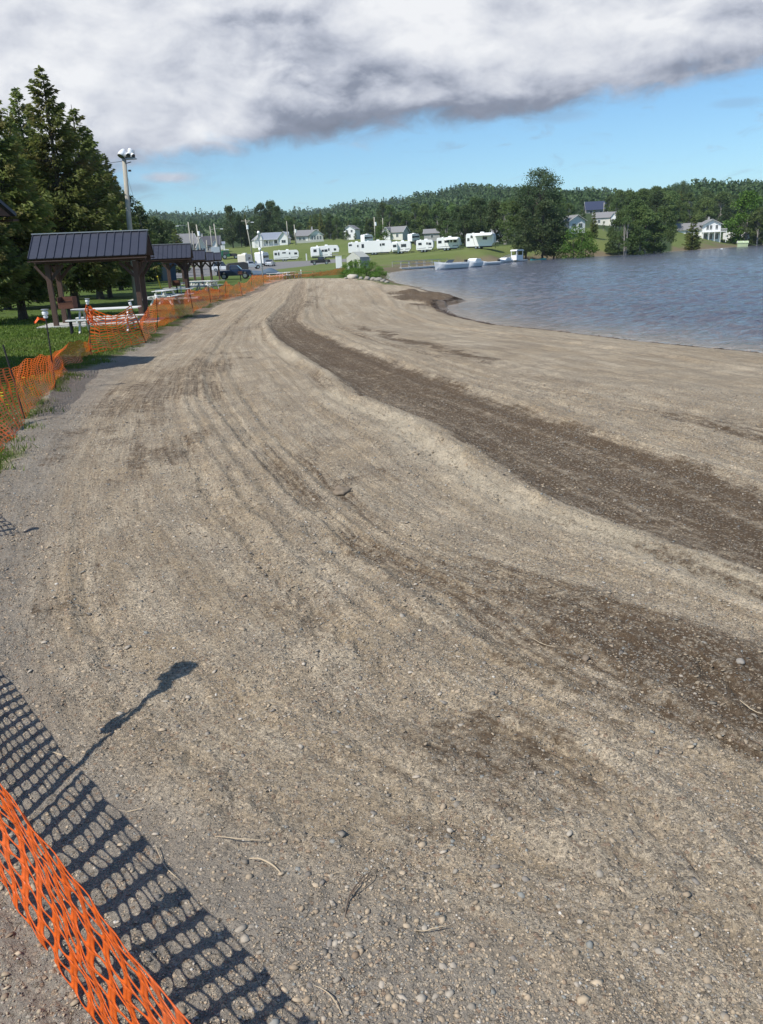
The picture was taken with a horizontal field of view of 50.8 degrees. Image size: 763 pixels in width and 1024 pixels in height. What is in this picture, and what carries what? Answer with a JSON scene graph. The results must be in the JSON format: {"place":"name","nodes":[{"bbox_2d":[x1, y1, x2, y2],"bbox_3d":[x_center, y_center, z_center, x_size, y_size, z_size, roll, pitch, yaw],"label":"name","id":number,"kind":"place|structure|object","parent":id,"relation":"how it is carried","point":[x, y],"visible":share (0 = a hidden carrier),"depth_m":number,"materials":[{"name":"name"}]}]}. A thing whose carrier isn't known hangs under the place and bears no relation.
{"place":"outdoors","nodes":[
{"label":"outdoors","id":0,"kind":"place"},
{"bbox_2d":[0,289,252,472],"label":"grass","id":1,"kind":"structure","parent":0,"point":[34,351],"depth_m":20.78,"materials":[{"name":"green plant"}]},
{"bbox_2d":[79,259,345,282],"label":"road","id":2,"kind":"structure","parent":0,"point":[278,265],"depth_m":195.35,"materials":[{"name":"grey stone"}]},
{"bbox_2d":[254,251,268,265],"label":"camper trailer","id":3,"kind":"object","parent":2,"relation":"on","point":[264,256],"visible":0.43,"depth_m":202.65,"materials":[{"name":"white metal"}]},
{"bbox_2d":[0,216,761,467],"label":"lawn","id":4,"kind":"structure","parent":0,"point":[385,261],"depth_m":132.90,"materials":[{"name":"green plant"}]},
{"bbox_2d":[0,199,18,221],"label":"picnic shelter","id":5,"kind":"object","parent":4,"relation":"on","point":[6,210],"visible":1,"depth_m":15.01,"materials":[{"name":"metal"}]},
{"bbox_2d":[0,194,35,313],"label":"spruce tree","id":6,"kind":"object","parent":4,"relation":"on","point":[10,275],"visible":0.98,"depth_m":31.10,"materials":[{"name":"green plant"}]},
{"bbox_2d":[0,112,39,300],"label":"spruce tree","id":7,"kind":"object","parent":4,"relation":"on","point":[12,126],"depth_m":53.77,"materials":[{"name":"green plant"}]},
{"bbox_2d":[7,87,59,214],"bbox_3d":[-26.150,-23.675,60.758,7.481,15.166,7.129,-9,19,-20],"label":"spruce tree","id":8,"kind":"object","parent":4,"relation":"on","point":[15,93],"visible":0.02,"depth_m":58.57,"materials":[{"name":"green plant"}]},
{"bbox_2d":[0,100,76,319],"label":"spruce tree","id":9,"kind":"object","parent":4,"relation":"on","point":[33,213],"visible":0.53,"depth_m":33.22,"materials":[{"name":"green plant"}]},
{"bbox_2d":[57,296,77,333],"bbox_3d":[-9.892,-6.127,25.494,0.480,1.350,0.440,-3,18,0],"label":"park grill","id":10,"kind":"object","parent":4,"relation":"on","point":[68,303],"visible":0.95,"depth_m":25.40,"materials":[{"name":"brown metal"}]},
{"bbox_2d":[6,65,130,307],"bbox_3d":[-17.463,-17.306,43.646,6.608,12.494,7.057,-3,18,-3],"label":"spruce tree","id":11,"kind":"object","parent":4,"relation":"on","point":[73,211],"visible":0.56,"depth_m":42.82,"materials":[{"name":"green plant"}]},
{"bbox_2d":[55,106,130,298],"bbox_3d":[-20.063,-20.851,54.943,6.152,12.714,5.781,-11,20,-25],"label":"spruce tree","id":12,"kind":"object","parent":4,"relation":"on","point":[88,147],"visible":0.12,"depth_m":54.01,"materials":[{"name":"green plant"}]},
{"bbox_2d":[27,229,164,328],"bbox_3d":[-10.554,-8.544,29.880,4.358,3.562,2.640,-5,18,-8],"label":"picnic shelter","id":13,"kind":"object","parent":4,"relation":"on","point":[55,250],"visible":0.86,"depth_m":29.00,"materials":[{"name":"metal"}]},
{"bbox_2d":[65,306,144,332],"bbox_3d":[-8.949,-6.243,26.166,2.200,0.783,1.520,-4,18,-5],"label":"picnic table","id":14,"kind":"object","parent":4,"relation":"on","point":[79,319],"visible":0.8,"depth_m":25.81,"materials":[{"name":"white paint"}]},
{"bbox_2d":[80,127,133,297],"bbox_3d":[-20.745,-21.702,58.959,5.432,11.981,5.801,11,22,36],"label":"spruce tree","id":15,"kind":"object","parent":4,"relation":"on","point":[128,280],"visible":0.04,"depth_m":58.84,"materials":[{"name":"green plant"}]},
{"bbox_2d":[94,148,137,304],"bbox_3d":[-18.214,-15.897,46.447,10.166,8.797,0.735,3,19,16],"label":"lamp pole","id":16,"kind":"object","parent":4,"relation":"on","point":[123,155],"visible":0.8,"depth_m":44.49,"materials":[{"name":"grey metal"}]},
{"bbox_2d":[100,153,146,290],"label":"spruce tree","id":17,"kind":"object","parent":4,"relation":"on","point":[119,203],"visible":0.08,"depth_m":74.45,"materials":[{"name":"green plant"}]},
{"bbox_2d":[120,190,155,276],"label":"tree","id":18,"kind":"object","parent":4,"relation":"on","point":[134,214],"visible":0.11,"depth_m":101.14,"materials":[{"name":"green plant"}]},
{"bbox_2d":[134,201,166,281],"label":"spruce tree","id":19,"kind":"object","parent":4,"relation":"on","point":[151,275],"visible":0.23,"depth_m":108.03,"materials":[{"name":"green plant"}]},
{"bbox_2d":[146,216,177,243],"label":"pine tree","id":20,"kind":"object","parent":4,"relation":"on","point":[165,239],"visible":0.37,"depth_m":136.45,"materials":[{"name":"green plant"}]},
{"bbox_2d":[128,243,199,300],"bbox_3d":[-14.236,-15.403,52.048,4.400,3.686,2.640,-5,18,-8],"label":"picnic shelter","id":21,"kind":"object","parent":4,"relation":"on","point":[183,252],"visible":0.38,"depth_m":51.23,"materials":[{"name":"metal"}]},
{"bbox_2d":[151,263,176,280],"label":"blue shed","id":22,"kind":"structure","parent":4,"relation":"on","point":[172,272],"depth_m":111.47,"materials":[{"name":"blue"}]},
{"bbox_2d":[147,289,181,304],"bbox_3d":[-11.846,-11.735,43.979,1.520,0.783,1.800,1,18,10],"label":"picnic table","id":23,"kind":"object","parent":4,"relation":"on","point":[162,296],"visible":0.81,"depth_m":43.56,"materials":[{"name":"white paint"}]},
{"bbox_2d":[161,250,206,288],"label":"picnic shelter","id":24,"kind":"object","parent":4,"relation":"on","point":[199,256],"visible":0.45,"depth_m":76.12,"materials":[{"name":"wood"}]},
{"bbox_2d":[176,233,206,251],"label":"grey house","id":25,"kind":"structure","parent":4,"relation":"on","point":[185,238],"depth_m":278.77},
{"bbox_2d":[181,252,217,284],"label":"picnic shelter","id":26,"kind":"object","parent":4,"relation":"on","point":[210,257],"visible":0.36,"depth_m":90.48,"materials":[{"name":"wood"}]},
{"bbox_2d":[191,252,224,281],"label":"picnic shelter","id":27,"kind":"object","parent":4,"relation":"on","point":[217,256],"visible":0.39,"depth_m":101.87,"materials":[{"name":"wood"}]},
{"bbox_2d":[196,234,221,251],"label":"dark roofed house","id":28,"kind":"structure","parent":4,"relation":"on","point":[208,239],"depth_m":291.22,"materials":[{"name":"grey"}]},
{"bbox_2d":[222,205,239,247],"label":"pine tree","id":29,"kind":"object","parent":4,"relation":"on","point":[229,231],"visible":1,"depth_m":318.84,"materials":[{"name":"green plant"}]},
{"bbox_2d":[216,265,252,278],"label":"pickup truck","id":30,"kind":"object","parent":4,"relation":"on","point":[233,270],"visible":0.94,"depth_m":104.89,"materials":[{"name":"blue paint"}]},
{"bbox_2d":[235,214,247,246],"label":"pine tree","id":31,"kind":"object","parent":4,"relation":"on","point":[240,219],"visible":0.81,"depth_m":325.09,"materials":[{"name":"green plant"}]},
{"bbox_2d":[250,202,271,236],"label":"pine tree","id":32,"kind":"object","parent":4,"relation":"on","point":[260,206],"visible":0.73,"depth_m":341.68,"materials":[{"name":"green plant"}]},
{"bbox_2d":[262,200,279,231],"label":"pine tree","id":33,"kind":"object","parent":4,"relation":"on","point":[269,205],"visible":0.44,"depth_m":344.52,"materials":[{"name":"green plant"}]},
{"bbox_2d":[257,231,291,247],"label":"white house","id":34,"kind":"structure","parent":4,"relation":"on","point":[270,239],"depth_m":309.97,"materials":[{"name":"paint"}]},
{"bbox_2d":[268,205,286,232],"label":"pine tree","id":35,"kind":"object","parent":4,"relation":"on","point":[275,226],"visible":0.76,"depth_m":340.44,"materials":[{"name":"green plant"}]},
{"bbox_2d":[273,249,299,260],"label":"camper trailer","id":36,"kind":"object","parent":4,"relation":"on","point":[285,255],"visible":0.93,"depth_m":243.06,"materials":[{"name":"white metal"}]},
{"bbox_2d":[294,227,323,242],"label":"grey bungalow","id":37,"kind":"object","parent":4,"relation":"on","point":[308,236],"visible":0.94,"depth_m":312.87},
{"bbox_2d":[310,245,339,258],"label":"camper trailer","id":38,"kind":"object","parent":4,"relation":"on","point":[324,252],"visible":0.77,"depth_m":229.33,"materials":[{"name":"white metal"}]},
{"bbox_2d":[344,225,360,239],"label":"hidden white house","id":39,"kind":"structure","parent":4,"relation":"on","point":[352,230],"depth_m":321.15,"materials":[{"name":"paint"}]},
{"bbox_2d":[343,259,370,276],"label":"willow shrub","id":40,"kind":"object","parent":4,"relation":"on","point":[358,263],"visible":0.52,"depth_m":87.92,"materials":[{"name":"green plant"}]},
{"bbox_2d":[346,251,369,268],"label":"canvas shelter","id":41,"kind":"object","parent":4,"relation":"on","point":[362,256],"visible":0.54,"depth_m":130.01,"materials":[{"name":"grey fabric"}]},
{"bbox_2d":[355,260,382,278],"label":"willow shrub","id":42,"kind":"object","parent":4,"relation":"on","point":[365,271],"visible":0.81,"depth_m":85.88,"materials":[{"name":"green plant"}]},
{"bbox_2d":[360,239,391,254],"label":"camper trailer","id":43,"kind":"object","parent":4,"relation":"on","point":[378,246],"visible":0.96,"depth_m":213.51,"materials":[{"name":"white metal"}]},
{"bbox_2d":[375,202,388,236],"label":"pine tree","id":44,"kind":"object","parent":4,"relation":"on","point":[382,207],"visible":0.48,"depth_m":361.36,"materials":[{"name":"green plant"}]},
{"bbox_2d":[373,224,391,240],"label":"leafy tree","id":45,"kind":"object","parent":4,"relation":"on","point":[384,234],"visible":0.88,"depth_m":282.96,"materials":[{"name":"green plant"}]},
{"bbox_2d":[381,205,396,226],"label":"leafy tree","id":46,"kind":"object","parent":4,"relation":"on","point":[388,217],"visible":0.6,"depth_m":335.66,"materials":[{"name":"green plant"}]},
{"bbox_2d":[383,226,410,239],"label":"gabled white house","id":47,"kind":"structure","parent":4,"relation":"on","point":[399,232],"depth_m":300.53,"materials":[{"name":"beige"}]},
{"bbox_2d":[392,240,414,253],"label":"camper trailer","id":48,"kind":"object","parent":4,"relation":"on","point":[401,246],"visible":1,"depth_m":209.52,"materials":[{"name":"white metal"}]},
{"bbox_2d":[406,203,425,233],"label":"leafy tree","id":49,"kind":"object","parent":4,"relation":"on","point":[415,206],"visible":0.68,"depth_m":330.38,"materials":[{"name":"green plant"}]},
{"bbox_2d":[414,205,433,234],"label":"leafy tree","id":50,"kind":"object","parent":4,"relation":"on","point":[423,210],"visible":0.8,"depth_m":327.10,"materials":[{"name":"green plant"}]},
{"bbox_2d":[416,239,434,251],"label":"camper trailer","id":51,"kind":"object","parent":4,"relation":"on","point":[425,245],"visible":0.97,"depth_m":203.66,"materials":[{"name":"white metal"}]},
{"bbox_2d":[423,229,440,240],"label":"grey cabin","id":52,"kind":"object","parent":4,"relation":"on","point":[432,234],"visible":0.46,"depth_m":283.48,"materials":[{"name":"white"}]},
{"bbox_2d":[426,201,444,228],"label":"leafy tree","id":53,"kind":"object","parent":4,"relation":"on","point":[436,211],"visible":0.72,"depth_m":322.24,"materials":[{"name":"green plant"}]},
{"bbox_2d":[436,210,453,233],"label":"leafy tree","id":54,"kind":"object","parent":4,"relation":"on","point":[444,215],"visible":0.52,"depth_m":241.16,"materials":[{"name":"green plant"}]},
{"bbox_2d":[437,236,460,250],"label":"camper trailer","id":55,"kind":"object","parent":4,"relation":"on","point":[447,243],"visible":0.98,"depth_m":195.59,"materials":[{"name":"white metal"}]},
{"bbox_2d":[447,205,470,237],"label":"tree","id":56,"kind":"object","parent":4,"relation":"on","point":[454,213],"visible":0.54,"depth_m":229.07,"materials":[{"name":"green plant"}]},
{"bbox_2d":[453,204,476,245],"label":"tree","id":57,"kind":"object","parent":4,"relation":"on","point":[463,218],"visible":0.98,"depth_m":224.03,"materials":[{"name":"green plant"}]},
{"bbox_2d":[466,196,486,229],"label":"leafy tree","id":58,"kind":"object","parent":4,"relation":"on","point":[471,203],"visible":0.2,"depth_m":277.75,"materials":[{"name":"green plant"}]},
{"bbox_2d":[466,232,495,248],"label":"camper trailer","id":59,"kind":"object","parent":4,"relation":"on","point":[481,240],"visible":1,"depth_m":185.26,"materials":[{"name":"white metal"}]},
{"bbox_2d":[471,197,490,232],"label":"pine tree","id":60,"kind":"object","parent":4,"relation":"on","point":[479,225],"visible":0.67,"depth_m":229.83,"materials":[{"name":"green plant"}]},
{"bbox_2d":[483,199,507,244],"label":"tree","id":61,"kind":"object","parent":4,"relation":"on","point":[494,205],"visible":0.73,"depth_m":218.44,"materials":[{"name":"green plant"}]},
{"bbox_2d":[494,201,512,243],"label":"leafy tree","id":62,"kind":"object","parent":4,"relation":"on","point":[504,206],"visible":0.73,"depth_m":211.72,"materials":[{"name":"green plant"}]},
{"bbox_2d":[500,200,523,242],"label":"leafy tree","id":63,"kind":"object","parent":4,"relation":"on","point":[511,217],"visible":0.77,"depth_m":205.27,"materials":[{"name":"green plant"}]},
{"bbox_2d":[508,208,538,258],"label":"tree","id":64,"kind":"object","parent":4,"relation":"on","point":[526,220],"visible":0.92,"depth_m":181.49,"materials":[{"name":"green plant"}]},
{"bbox_2d":[508,166,568,239],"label":"poplar tree","id":65,"kind":"object","parent":4,"relation":"on","point":[529,200],"visible":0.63,"depth_m":203.37,"materials":[{"name":"green plant"}]},
{"bbox_2d":[563,215,586,233],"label":"white cottage","id":66,"kind":"structure","parent":4,"relation":"on","point":[574,220],"depth_m":218.38,"materials":[{"name":"paint"}]},
{"bbox_2d":[590,210,598,237],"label":"spruce tree","id":67,"kind":"object","parent":4,"relation":"on","point":[594,224],"visible":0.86,"depth_m":210.03,"materials":[{"name":"green plant"}]},
{"bbox_2d":[592,211,617,226],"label":"long white house","id":68,"kind":"structure","parent":4,"relation":"on","point":[602,217],"depth_m":273.22,"materials":[{"name":"beige"}]},
{"bbox_2d":[607,189,627,211],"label":"leafy tree","id":69,"kind":"object","parent":4,"relation":"on","point":[620,193],"visible":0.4,"depth_m":370.18,"materials":[{"name":"green plant"}]},
{"bbox_2d":[622,191,642,224],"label":"leafy tree","id":70,"kind":"object","parent":4,"relation":"on","point":[631,195],"visible":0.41,"depth_m":283.40,"materials":[{"name":"green plant"}]},
{"bbox_2d":[621,198,656,249],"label":"leafy tree","id":71,"kind":"object","parent":4,"relation":"on","point":[633,206],"visible":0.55,"depth_m":194.68,"materials":[{"name":"green plant"}]},
{"bbox_2d":[632,205,659,252],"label":"leafy tree","id":72,"kind":"object","parent":4,"relation":"on","point":[648,216],"visible":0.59,"depth_m":192.98,"materials":[{"name":"green plant"}]},
{"bbox_2d":[646,212,669,252],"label":"leafy tree","id":73,"kind":"object","parent":4,"relation":"on","point":[658,244],"visible":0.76,"depth_m":194.50,"materials":[{"name":"green plant"}]},
{"bbox_2d":[648,190,670,212],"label":"leafy tree","id":74,"kind":"object","parent":4,"relation":"on","point":[656,203],"visible":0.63,"depth_m":270.59,"materials":[{"name":"green plant"}]},
{"bbox_2d":[660,194,678,225],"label":"leafy tree","id":75,"kind":"object","parent":4,"relation":"on","point":[668,197],"visible":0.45,"depth_m":280.28,"materials":[{"name":"green plant"}]},
{"bbox_2d":[670,200,688,226],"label":"leafy tree","id":76,"kind":"object","parent":4,"relation":"on","point":[679,204],"visible":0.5,"depth_m":290.87,"materials":[{"name":"green plant"}]},
{"bbox_2d":[675,180,692,212],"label":"poplar tree","id":77,"kind":"object","parent":4,"relation":"on","point":[686,184],"visible":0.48,"depth_m":384.87,"materials":[{"name":"green plant"}]},
{"bbox_2d":[682,192,696,222],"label":"leafy tree","id":78,"kind":"object","parent":4,"relation":"on","point":[690,198],"visible":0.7,"depth_m":342.58,"materials":[{"name":"green plant"}]},
{"bbox_2d":[681,215,702,249],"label":"spruce tree","id":79,"kind":"object","parent":4,"relation":"on","point":[691,237],"visible":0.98,"depth_m":232.21,"materials":[{"name":"green plant"}]},
{"bbox_2d":[673,217,726,241],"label":"two storey house","id":80,"kind":"structure","parent":4,"relation":"on","point":[710,229],"depth_m":280.37,"materials":[{"name":"white paint"}]},
{"bbox_2d":[695,197,715,222],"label":"leafy tree","id":81,"kind":"object","parent":4,"relation":"on","point":[704,206],"visible":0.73,"depth_m":320.94,"materials":[{"name":"green plant"}]},
{"bbox_2d":[711,191,734,222],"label":"leafy tree","id":82,"kind":"object","parent":4,"relation":"on","point":[720,198],"visible":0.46,"depth_m":347.85,"materials":[{"name":"green plant"}]},
{"bbox_2d":[718,205,734,232],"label":"tree","id":83,"kind":"object","parent":4,"relation":"on","point":[725,209],"visible":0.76,"depth_m":312.31,"materials":[{"name":"green plant"}]},
{"bbox_2d":[722,189,762,243],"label":"leafy tree","id":84,"kind":"object","parent":4,"relation":"on","point":[748,201],"visible":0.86,"depth_m":278.76,"materials":[{"name":"green plant"}]},
{"bbox_2d":[0,246,762,1023],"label":"beach","id":85,"kind":"structure","parent":0,"point":[302,338],"depth_m":3.77,"materials":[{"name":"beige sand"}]},
{"bbox_2d":[34,309,55,387],"bbox_3d":[-5.101,-2.405,12.268,0.249,1.342,0.110,-3,18,0],"label":"fence stake","id":86,"kind":"object","parent":85,"relation":"on","point":[45,314],"visible":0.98,"depth_m":12.13,"materials":[{"name":"metal"}]},
{"bbox_2d":[0,267,343,1023],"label":"safety net","id":87,"kind":"object","parent":85,"relation":"on","point":[110,939],"visible":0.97,"depth_m":2.14,"materials":[{"name":"orange plastic"}]},
{"bbox_2d":[333,485,350,495],"bbox_3d":[-0.320,-0.167,6.417,0.130,0.105,0.111,-17,23,-39],"label":"stone","id":88,"kind":"object","parent":85,"relation":"on","point":[339,490],"visible":0.96,"depth_m":6.38,"materials":[{"name":"beige stone"}]},
{"bbox_2d":[522,198,564,258],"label":"leafy tree","id":89,"kind":"object","parent":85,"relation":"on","point":[542,207],"visible":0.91,"depth_m":181.53,"materials":[{"name":"green plant"}]},
{"bbox_2d":[539,212,568,258],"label":"tree","id":90,"kind":"object","parent":85,"relation":"on","point":[558,227],"visible":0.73,"depth_m":182.03,"materials":[{"name":"green plant"}]},
{"bbox_2d":[553,224,599,258],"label":"willow bush","id":91,"kind":"object","parent":85,"relation":"on","point":[582,245],"visible":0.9,"depth_m":181.19,"materials":[{"name":"green plant"}]},
{"bbox_2d":[563,227,598,257],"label":"willow bush","id":92,"kind":"object","parent":85,"relation":"on","point":[581,249],"visible":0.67,"depth_m":182.29,"materials":[{"name":"green plant"}]},
{"bbox_2d":[430,291,758,352],"bbox_3d":[4.421,-9.614,37.521,4.297,0.339,39.666,-5,18,-7],"label":"waterline debris","id":93,"kind":"object","parent":85,"relation":"on","point":[452,314],"visible":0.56,"depth_m":29.65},
{"bbox_2d":[604,210,633,254],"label":"leafy tree","id":94,"kind":"object","parent":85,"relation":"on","point":[612,233],"visible":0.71,"depth_m":193.12,"materials":[{"name":"green plant"}]},
{"bbox_2d":[616,216,636,254],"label":"leafy tree","id":95,"kind":"object","parent":85,"relation":"on","point":[626,243],"visible":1,"depth_m":186.81,"materials":[{"name":"green plant"}]},
{"bbox_2d":[627,225,650,254],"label":"leafy tree","id":96,"kind":"object","parent":85,"relation":"on","point":[642,237],"visible":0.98,"depth_m":186.61,"materials":[{"name":"green plant"}]},
{"bbox_2d":[650,205,679,252],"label":"leafy tree","id":97,"kind":"object","parent":85,"relation":"on","point":[665,211],"visible":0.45,"depth_m":205.90,"materials":[{"name":"green plant"}]},
{"bbox_2d":[741,207,762,245],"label":"leafy tree","id":98,"kind":"object","parent":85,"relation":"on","point":[754,219],"visible":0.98,"depth_m":274.17,"materials":[{"name":"green plant"}]},
{"bbox_2d":[0,0,762,217],"label":"sky","id":99,"kind":"structure","parent":0,"point":[239,104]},
{"bbox_2d":[225,211,733,243],"bbox_3d":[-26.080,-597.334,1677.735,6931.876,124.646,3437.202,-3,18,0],"label":"hills","id":100,"kind":"structure","parent":0,"point":[588,214],"depth_m":421.93,"materials":[{"name":"green plant"}]},
{"bbox_2d":[136,177,762,242],"bbox_3d":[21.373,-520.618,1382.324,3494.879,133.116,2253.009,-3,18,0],"label":"distant forest","id":101,"kind":"object","parent":100,"relation":"on","point":[577,198],"visible":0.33,"depth_m":671.16,"materials":[{"name":"green plant"}]},
{"bbox_2d":[584,201,607,212],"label":"hilltop building","id":102,"kind":"structure","parent":100,"relation":"on","point":[591,206],"depth_m":455.38,"materials":[{"name":"blue"}]},
{"bbox_2d":[385,245,762,352],"bbox_3d":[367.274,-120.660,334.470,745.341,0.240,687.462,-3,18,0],"label":"water","id":103,"kind":"structure","parent":0,"point":[710,298],"depth_m":45.40,"materials":[{"name":"blue liquid"}]},
{"bbox_2d":[392,259,439,269],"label":"floating dock","id":104,"kind":"object","parent":103,"relation":"on","point":[417,267],"visible":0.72,"depth_m":136.83,"materials":[{"name":"white paint"}]},
{"bbox_2d":[434,259,468,269],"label":"motor boat","id":105,"kind":"object","parent":103,"relation":"on","point":[449,264],"visible":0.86,"depth_m":123.28,"materials":[{"name":"white paint"}]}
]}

